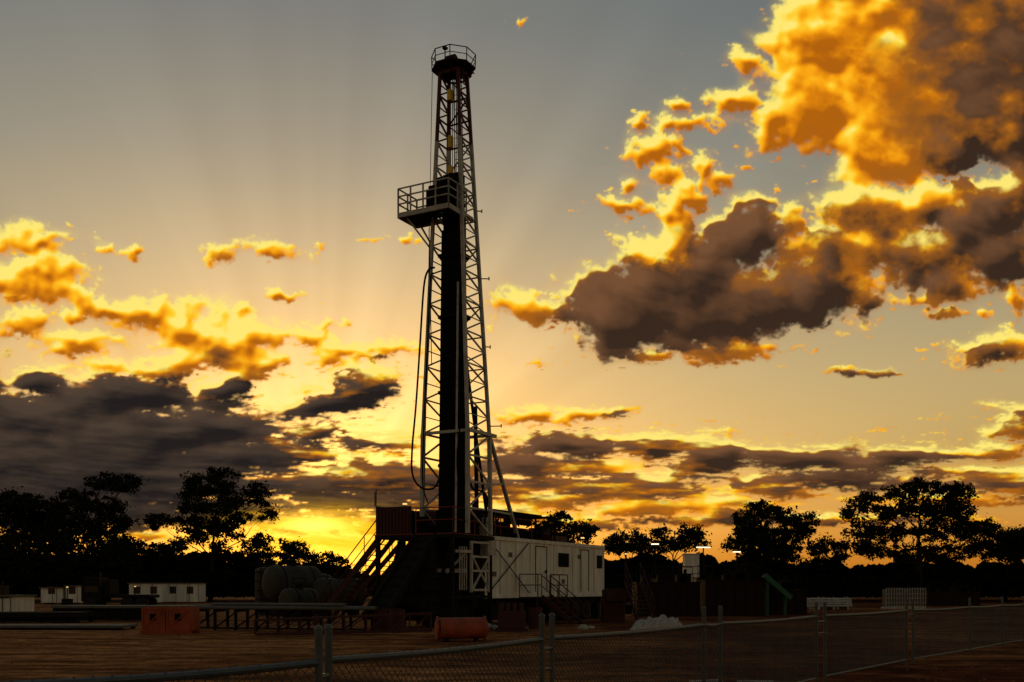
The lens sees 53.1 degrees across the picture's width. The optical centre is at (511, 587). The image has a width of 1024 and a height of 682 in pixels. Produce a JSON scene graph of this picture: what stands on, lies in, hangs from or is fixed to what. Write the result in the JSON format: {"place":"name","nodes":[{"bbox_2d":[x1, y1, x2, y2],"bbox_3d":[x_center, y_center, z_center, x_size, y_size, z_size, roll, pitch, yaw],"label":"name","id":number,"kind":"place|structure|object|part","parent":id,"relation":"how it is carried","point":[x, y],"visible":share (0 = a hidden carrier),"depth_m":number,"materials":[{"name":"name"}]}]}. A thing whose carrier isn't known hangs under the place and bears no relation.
{"place":"outdoors","nodes":[
{"label":"outdoors","id":0,"kind":"place"},
{"bbox_2d":[61,586,72,604],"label":"light tower","id":1,"kind":"structure","parent":0,"point":[67,601],"depth_m":99.60,"materials":[{"name":"metal"}]},
{"bbox_2d":[315,571,331,613],"bbox_3d":[-12.041,0.301,63.952,1.591,2.798,1.687,0,0,0],"label":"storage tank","id":2,"kind":"object","parent":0,"point":[323,576],"visible":0.16,"depth_m":63.48,"materials":[{"name":"metal"}]},
{"bbox_2d":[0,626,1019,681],"bbox_3d":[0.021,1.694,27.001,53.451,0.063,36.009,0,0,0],"label":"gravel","id":3,"kind":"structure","parent":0,"point":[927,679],"depth_m":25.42,"materials":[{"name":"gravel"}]},
{"bbox_2d":[0,0,1023,554],"bbox_3d":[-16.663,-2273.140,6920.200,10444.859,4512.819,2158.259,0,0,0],"label":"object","id":4,"kind":"structure","parent":0,"point":[880,96],"depth_m":7369.20,"materials":[{"name":"orange"}]},
{"bbox_2d":[0,596,1023,681],"bbox_3d":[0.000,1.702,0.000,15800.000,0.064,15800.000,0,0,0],"label":"ground","id":5,"kind":"structure","parent":0,"point":[224,652],"depth_m":27.50,"materials":[{"name":"brown soil"}]},
{"bbox_2d":[0,581,36,610],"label":"site cabin","id":6,"kind":"object","parent":5,"relation":"on","point":[8,602],"visible":0.6,"depth_m":62.02,"materials":[{"name":"metal"}]},
{"bbox_2d":[0,581,9,610],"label":"windows and door","id":7,"kind":"structure","parent":6,"relation":"in","point":[4,590],"depth_m":61.97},
{"bbox_2d":[0,486,81,575],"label":"gum tree","id":8,"kind":"object","parent":5,"relation":"on","point":[24,554],"visible":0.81,"depth_m":123.86,"materials":[{"name":"green plant"}]},
{"bbox_2d":[0,611,94,622],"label":"steel platform","id":9,"kind":"structure","parent":5,"relation":"on","point":[40,616],"depth_m":49.10,"materials":[{"name":"black metal"}]},
{"bbox_2d":[39,584,64,603],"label":"site cabin","id":10,"kind":"object","parent":5,"relation":"on","point":[52,594],"visible":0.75,"depth_m":104.00,"materials":[{"name":"metal"}]},
{"bbox_2d":[48,584,56,602],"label":"windows and door","id":11,"kind":"structure","parent":10,"relation":"in","point":[50,590],"depth_m":103.96,"materials":[{"name":"black glass"}]},
{"bbox_2d":[0,624,137,629],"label":"steel platform","id":12,"kind":"structure","parent":5,"relation":"on","point":[70,626],"depth_m":41.00,"materials":[{"name":"grey metal"}]},
{"bbox_2d":[63,585,82,603],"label":"site cabin","id":13,"kind":"object","parent":5,"relation":"on","point":[74,592],"visible":0.35,"depth_m":104.00,"materials":[{"name":"metal"}]},
{"bbox_2d":[69,586,75,593],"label":"windows and door","id":14,"kind":"structure","parent":13,"relation":"in","point":[72,589],"depth_m":103.96,"materials":[{"name":"black glass"}]},
{"bbox_2d":[33,470,149,575],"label":"gum tree","id":15,"kind":"object","parent":5,"relation":"on","point":[95,554],"visible":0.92,"depth_m":124.49,"materials":[{"name":"green plant"}]},
{"bbox_2d":[81,572,159,604],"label":"parked truck","id":16,"kind":"object","parent":5,"relation":"on","point":[100,590],"visible":0.81,"depth_m":79.00,"materials":[{"name":"metal"}]},
{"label":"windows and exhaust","id":17,"kind":"part","parent":16,"relation":"part of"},
{"bbox_2d":[51,605,193,620],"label":"steel platform","id":18,"kind":"structure","parent":5,"relation":"on","point":[118,612],"depth_m":52.28,"materials":[{"name":"grey metal"}]},
{"bbox_2d":[127,583,168,603],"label":"site cabin","id":19,"kind":"object","parent":5,"relation":"on","point":[161,589],"visible":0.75,"depth_m":108.00,"materials":[{"name":"metal"}]},
{"bbox_2d":[133,586,156,593],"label":"windows and door","id":20,"kind":"structure","parent":19,"relation":"in","point":[153,589],"depth_m":107.97,"materials":[{"name":"black glass"}]},
{"bbox_2d":[106,535,197,576],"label":"gum tree","id":21,"kind":"object","parent":5,"relation":"on","point":[156,557],"visible":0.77,"depth_m":130.85,"materials":[{"name":"green plant"}]},
{"bbox_2d":[140,607,200,633],"bbox_3d":[-12.577,1.200,37.755,1.850,1.000,1.190,0,0,0],"label":"orange skid bin","id":22,"kind":"object","parent":5,"relation":"on","point":[170,620],"visible":1,"depth_m":37.20,"materials":[{"name":"metal"}]},
{"bbox_2d":[168,583,206,602],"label":"site cabin","id":23,"kind":"object","parent":5,"relation":"on","point":[188,592],"visible":0.8,"depth_m":110.00,"materials":[{"name":"metal"}]},
{"bbox_2d":[170,587,192,593],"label":"windows and door","id":24,"kind":"structure","parent":23,"relation":"in","point":[172,589],"depth_m":109.96,"materials":[{"name":"black glass"}]},
{"bbox_2d":[141,465,279,600],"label":"gum tree","id":25,"kind":"object","parent":5,"relation":"on","point":[199,525],"visible":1,"depth_m":124.61,"materials":[{"name":"green plant"}]},
{"bbox_2d":[255,563,270,615],"bbox_3d":[-14.808,0.117,61.952,1.503,3.165,1.599,0,0,0],"label":"storage tank","id":26,"kind":"object","parent":5,"relation":"on","point":[260,597],"visible":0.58,"depth_m":61.35,"materials":[{"name":"metal"}]},
{"bbox_2d":[233,536,322,568],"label":"gum tree","id":27,"kind":"object","parent":5,"relation":"on","point":[290,548],"visible":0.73,"depth_m":129.36,"materials":[{"name":"green plant"}]},
{"bbox_2d":[262,557,321,616],"bbox_3d":[-13.071,-0.061,61.000,3.545,3.522,2.130,0,0,-40],"label":"horizontal tank","id":28,"kind":"object","parent":5,"relation":"on","point":[276,580],"visible":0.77,"depth_m":59.99,"materials":[{"name":"metal"}]},
{"bbox_2d":[279,578,318,620],"bbox_3d":[-10.811,0.604,52.000,1.270,2.192,2.058,0,0,35],"label":"horizontal tank","id":29,"kind":"object","parent":5,"relation":"on","point":[298,593],"visible":0.73,"depth_m":51.51,"materials":[{"name":"metal"}]},
{"bbox_2d":[189,602,431,634],"bbox_3d":[-8.291,1.155,38.718,10.974,1.090,5.703,0,0,16],"label":"pipe rack","id":30,"kind":"object","parent":5,"relation":"on","point":[300,608],"visible":0.91,"depth_m":39.66,"materials":[{"name":"metal"}]},
{"bbox_2d":[314,551,354,576],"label":"gum tree","id":31,"kind":"object","parent":5,"relation":"on","point":[333,562],"visible":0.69,"depth_m":130.87,"materials":[{"name":"green plant"}]},
{"bbox_2d":[312,569,366,615],"bbox_3d":[-10.102,0.314,60.000,3.165,2.772,1.730,0,0,-30],"label":"horizontal tank","id":32,"kind":"object","parent":5,"relation":"on","point":[319,584],"visible":0.37,"depth_m":59.30,"materials":[{"name":"metal"}]},
{"bbox_2d":[373,608,388,629],"bbox_3d":[-5.064,1.250,39.500,0.601,0.900,0.610,0,0,0],"label":"oil drum","id":33,"kind":"object","parent":5,"relation":"on","point":[382,624],"visible":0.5,"depth_m":39.25,"materials":[{"name":"metal"}]},
{"bbox_2d":[389,609,404,632],"bbox_3d":[-4.366,1.250,38.900,0.601,0.900,0.610,0,0,0],"label":"oil drum","id":34,"kind":"object","parent":5,"relation":"on","point":[394,620],"visible":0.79,"depth_m":38.65,"materials":[{"name":"metal"}]},
{"bbox_2d":[312,44,604,627],"bbox_3d":[-0.749,-10.621,48.673,19.660,24.778,7.906,0,0,-45],"label":"drilling rig","id":35,"kind":"object","parent":5,"relation":"on","point":[456,555],"visible":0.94,"depth_m":43.41,"materials":[{"name":"white paint"}]},
{"bbox_2d":[434,616,487,641],"bbox_3d":[-1.577,1.300,32.310,1.894,0.800,0.795,0,0,-24],"label":"orange pipe drum","id":36,"kind":"object","parent":5,"relation":"on","point":[475,629],"visible":1,"depth_m":32.03,"materials":[{"name":"paint"}]},
{"bbox_2d":[495,603,527,630],"bbox_3d":[-0.011,1.150,40.400,1.300,1.100,0.900,0,0,0],"label":"accumulator skid","id":37,"kind":"object","parent":5,"relation":"on","point":[514,619],"visible":1,"depth_m":40.00,"materials":[{"name":"red metal"}]},
{"bbox_2d":[0,549,1023,598],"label":"tree line","id":38,"kind":"object","parent":5,"relation":"on","point":[230,576],"visible":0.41,"depth_m":119.18,"materials":[{"name":"green plant"}]},
{"bbox_2d":[0,596,1023,681],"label":"chain link fence","id":39,"kind":"object","parent":5,"relation":"on","point":[316,662],"visible":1,"depth_m":13.19,"materials":[{"name":"metal"}]},
{"bbox_2d":[528,607,542,628],"bbox_3d":[0.976,1.250,42.500,0.601,0.900,0.610,0,0,0],"label":"oil drum","id":40,"kind":"object","parent":5,"relation":"on","point":[534,614],"visible":0.82,"depth_m":42.24,"materials":[{"name":"red metal"}]},
{"bbox_2d":[533,510,577,542],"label":"gum tree","id":41,"kind":"object","parent":5,"relation":"on","point":[560,523],"visible":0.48,"depth_m":114.15,"materials":[{"name":"green plant"}]},
{"bbox_2d":[562,518,601,544],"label":"gum tree","id":42,"kind":"object","parent":5,"relation":"on","point":[586,530],"visible":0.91,"depth_m":112.60,"materials":[{"name":"green plant"}]},
{"bbox_2d":[577,624,588,629],"bbox_3d":[2.849,1.618,41.009,0.470,0.294,0.418,0,0,44],"label":"rock","id":43,"kind":"object","parent":5,"relation":"on","point":[582,627],"visible":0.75,"depth_m":40.86,"materials":[{"name":"grey stone"}]},
{"bbox_2d":[600,590,624,621],"bbox_3d":[5.046,0.900,51.300,1.100,1.600,1.600,0,0,0],"label":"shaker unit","id":44,"kind":"object","parent":5,"relation":"on","point":[612,611],"visible":0.62,"depth_m":50.50,"materials":[{"name":"red metal"}]},
{"bbox_2d":[604,562,654,620],"bbox_3d":[5.617,0.249,49.813,1.638,2.979,4.776,0,0,-22],"label":"access stair","id":45,"kind":"object","parent":5,"relation":"on","point":[616,594],"visible":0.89,"depth_m":49.33,"materials":[{"name":"metal"}]},
{"bbox_2d":[601,527,661,600],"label":"gum tree","id":46,"kind":"object","parent":5,"relation":"on","point":[617,544],"visible":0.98,"depth_m":127.92,"materials":[{"name":"green plant"}]},
{"bbox_2d":[650,542,659,578],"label":"light tower","id":47,"kind":"structure","parent":5,"relation":"on","point":[654,543],"depth_m":73.96,"materials":[{"name":"metal"}]},
{"bbox_2d":[629,614,681,629],"bbox_3d":[6.158,1.414,43.491,0.455,0.562,6.456,0,0,30],"label":"plastic sheet pile","id":48,"kind":"object","parent":5,"relation":"on","point":[660,621],"visible":0.97,"depth_m":43.03,"materials":[{"name":"grey plastic"}]},
{"bbox_2d":[631,566,700,616],"bbox_3d":[9.165,0.222,61.175,3.812,2.957,2.550,0,0,0],"label":"mud tank","id":49,"kind":"object","parent":5,"relation":"on","point":[679,596],"visible":0.97,"depth_m":60.00,"materials":[{"name":"brown metal"}]},
{"bbox_2d":[645,522,711,571],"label":"gum tree","id":50,"kind":"object","parent":5,"relation":"on","point":[690,538],"visible":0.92,"depth_m":127.59,"materials":[{"name":"green plant"}]},
{"bbox_2d":[682,553,699,581],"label":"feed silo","id":51,"kind":"object","parent":5,"relation":"on","point":[690,559],"visible":0.53,"depth_m":71.50,"materials":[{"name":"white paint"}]},
{"bbox_2d":[651,566,731,581],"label":"mud tank","id":52,"kind":"object","parent":5,"relation":"on","point":[711,576],"visible":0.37,"depth_m":72.60,"materials":[{"name":"grey metal"}]},
{"bbox_2d":[694,546,711,569],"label":"light tower","id":53,"kind":"structure","parent":5,"relation":"on","point":[703,547],"depth_m":73.90,"materials":[{"name":"metal"}]},
{"bbox_2d":[697,564,764,615],"bbox_3d":[13.266,0.161,62.175,3.601,3.078,2.550,0,0,0],"label":"mud tank","id":54,"kind":"object","parent":5,"relation":"on","point":[737,592],"visible":0.98,"depth_m":61.00,"materials":[{"name":"grey metal"}]},
{"bbox_2d":[690,679,772,681],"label":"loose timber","id":55,"kind":"object","parent":5,"relation":"on","point":[737,680],"visible":0.61,"depth_m":17.73,"materials":[{"name":"wood"}]},
{"bbox_2d":[720,498,822,577],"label":"gum tree","id":56,"kind":"object","parent":5,"relation":"on","point":[752,533],"visible":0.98,"depth_m":124.10,"materials":[{"name":"green plant"}]},
{"bbox_2d":[762,574,792,614],"bbox_3d":[16.309,0.419,63.000,1.798,2.563,0.650,0,0,0],"label":"green conveyor","id":57,"kind":"object","parent":5,"relation":"on","point":[778,587],"visible":0.87,"depth_m":62.77,"materials":[{"name":"metal"}]},
{"bbox_2d":[758,575,807,614],"bbox_3d":[17.184,0.458,65.175,2.549,2.485,2.550,0,0,0],"label":"mud tank","id":58,"kind":"object","parent":5,"relation":"on","point":[797,604],"visible":0.73,"depth_m":64.00,"materials":[{"name":"brown metal"}]},
{"bbox_2d":[803,532,852,597],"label":"gum tree","id":59,"kind":"object","parent":5,"relation":"on","point":[841,547],"visible":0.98,"depth_m":131.58,"materials":[{"name":"green plant"}]},
{"bbox_2d":[807,597,852,609],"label":"pipe stack","id":60,"kind":"object","parent":5,"relation":"on","point":[839,603],"visible":0.9,"depth_m":78.18,"materials":[{"name":"grey metal"}]},
{"bbox_2d":[881,588,904,608],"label":"bulk tote","id":61,"kind":"object","parent":5,"relation":"on","point":[892,598],"visible":0.97,"depth_m":82.06,"materials":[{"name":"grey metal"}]},
{"bbox_2d":[903,588,925,608],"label":"bulk tote","id":62,"kind":"object","parent":5,"relation":"on","point":[917,595],"visible":0.84,"depth_m":82.06,"materials":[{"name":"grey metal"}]},
{"bbox_2d":[838,477,1004,587],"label":"gum tree","id":63,"kind":"object","parent":5,"relation":"on","point":[953,507],"visible":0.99,"depth_m":120.26,"materials":[{"name":"green plant"}]},
{"bbox_2d":[917,582,980,605],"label":"mud tank","id":64,"kind":"object","parent":5,"relation":"on","point":[955,596],"visible":0.98,"depth_m":95.00,"materials":[{"name":"brown metal"}]},
{"bbox_2d":[964,524,1023,600],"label":"gum tree","id":65,"kind":"object","parent":5,"relation":"on","point":[1008,547],"visible":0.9,"depth_m":122.89,"materials":[{"name":"green plant"}]},
{"bbox_2d":[624,552,631,613],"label":"light tower","id":66,"kind":"structure","parent":0,"point":[628,608],"depth_m":65.60,"materials":[{"name":"metal"}]},
{"bbox_2d":[732,550,741,569],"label":"light tower","id":67,"kind":"structure","parent":0,"point":[736,551],"depth_m":75.90,"materials":[{"name":"metal"}]}
]}

